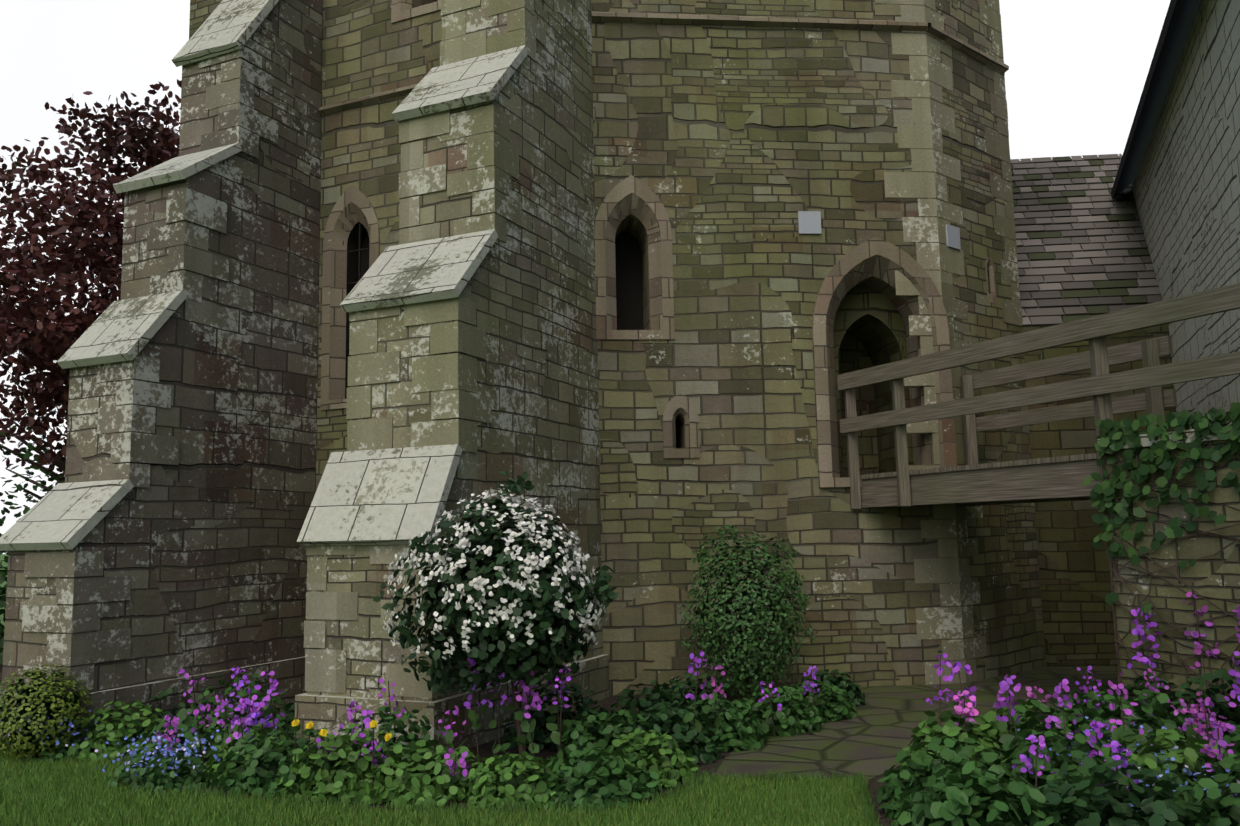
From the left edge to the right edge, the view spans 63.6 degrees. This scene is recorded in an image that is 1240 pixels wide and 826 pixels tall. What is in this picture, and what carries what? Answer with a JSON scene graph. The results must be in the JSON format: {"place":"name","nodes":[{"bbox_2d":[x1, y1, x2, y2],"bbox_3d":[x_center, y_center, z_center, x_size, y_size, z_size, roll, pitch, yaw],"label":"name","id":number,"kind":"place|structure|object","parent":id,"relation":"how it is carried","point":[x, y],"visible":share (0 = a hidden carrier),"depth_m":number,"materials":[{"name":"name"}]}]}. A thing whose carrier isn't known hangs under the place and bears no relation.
{"place":"outdoors","nodes":[
{"label":"outdoors","id":0,"kind":"place"},
{"bbox_2d":[0,554,864,825],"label":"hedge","id":1,"kind":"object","parent":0,"point":[5,564],"depth_m":16.03,"materials":[{"name":"green plant"}]},
{"bbox_2d":[0,425,65,664],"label":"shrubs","id":2,"kind":"object","parent":1,"relation":"on","point":[19,487],"visible":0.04,"depth_m":15.31,"materials":[{"name":"green plant"}]},
{"bbox_2d":[0,79,181,499],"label":"copper tree","id":3,"kind":"object","parent":1,"relation":"on","point":[43,342],"visible":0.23,"depth_m":15.57,"materials":[{"name":"red plant"}]},
{"bbox_2d":[0,748,889,825],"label":"grass","id":4,"kind":"structure","parent":1,"relation":"on","point":[52,786],"depth_m":5.95,"materials":[{"name":"green plant"}]},
{"bbox_2d":[0,664,917,825],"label":"bed","id":5,"kind":"object","parent":1,"relation":"on","point":[485,749],"depth_m":7.30,"materials":[{"name":"soil"}]},
{"bbox_2d":[0,663,92,760],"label":"box ball","id":6,"kind":"object","parent":5,"relation":"on","point":[27,701],"visible":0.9,"depth_m":7.54,"materials":[{"name":"green plant"}]},
{"bbox_2d":[0,0,608,751],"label":"buttresses","id":7,"kind":"structure","parent":5,"relation":"on","point":[192,520],"depth_m":9.08,"materials":[{"name":"stone"}]},
{"bbox_2d":[373,471,617,764],"bbox_3d":[-0.851,1.481,7.245,1.690,2.084,1.455,-1,-7,2],"label":"standard shrub","id":8,"kind":"object","parent":5,"relation":"on","point":[526,607],"visible":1,"depth_m":6.88,"materials":[{"name":"white plant"}]},
{"bbox_2d":[0,592,1239,825],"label":"perennials","id":9,"kind":"object","parent":5,"relation":"on","point":[1150,754],"visible":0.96,"depth_m":6.48,"materials":[{"name":"green plant"}]},
{"bbox_2d":[679,525,816,701],"bbox_3d":[1.194,1.884,9.333,1.286,1.701,1.322,-1,-7,2],"label":"columnar shrub","id":10,"kind":"object","parent":5,"relation":"on","point":[746,668],"visible":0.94,"depth_m":9.10,"materials":[{"name":"green plant"}]},
{"bbox_2d":[189,0,1045,695],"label":"tower","id":11,"kind":"structure","parent":1,"relation":"on","point":[801,206],"depth_m":10.84,"materials":[{"name":"beige stone"}]},
{"bbox_2d":[837,283,1239,508],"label":"bridge","id":12,"kind":"structure","parent":11,"relation":"attached to","point":[972,482],"depth_m":9.04,"materials":[{"name":"brown wood"}]},
{"bbox_2d":[1022,0,1239,723],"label":"buildings","id":13,"kind":"structure","parent":1,"relation":"on","point":[1179,168],"depth_m":9.65,"materials":[{"name":"grey stone"}]},
{"bbox_2d":[1010,154,1162,326],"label":"link roof","id":14,"kind":"structure","parent":13,"relation":"on","point":[1082,250],"depth_m":13.22,"materials":[{"name":"stone"}]},
{"bbox_2d":[1082,402,1239,720],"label":"ivy","id":15,"kind":"object","parent":13,"relation":"attached to","point":[1126,431],"visible":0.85,"depth_m":7.37,"materials":[{"name":"green plant"}]},
{"bbox_2d":[0,0,1170,553],"label":"sky","id":16,"kind":"structure","parent":0,"point":[1075,78],"materials":[{"name":"white"}]},
{"bbox_2d":[707,666,1117,780],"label":"path","id":17,"kind":"structure","parent":0,"point":[873,738],"depth_m":8.13,"materials":[{"name":"grey stone"}]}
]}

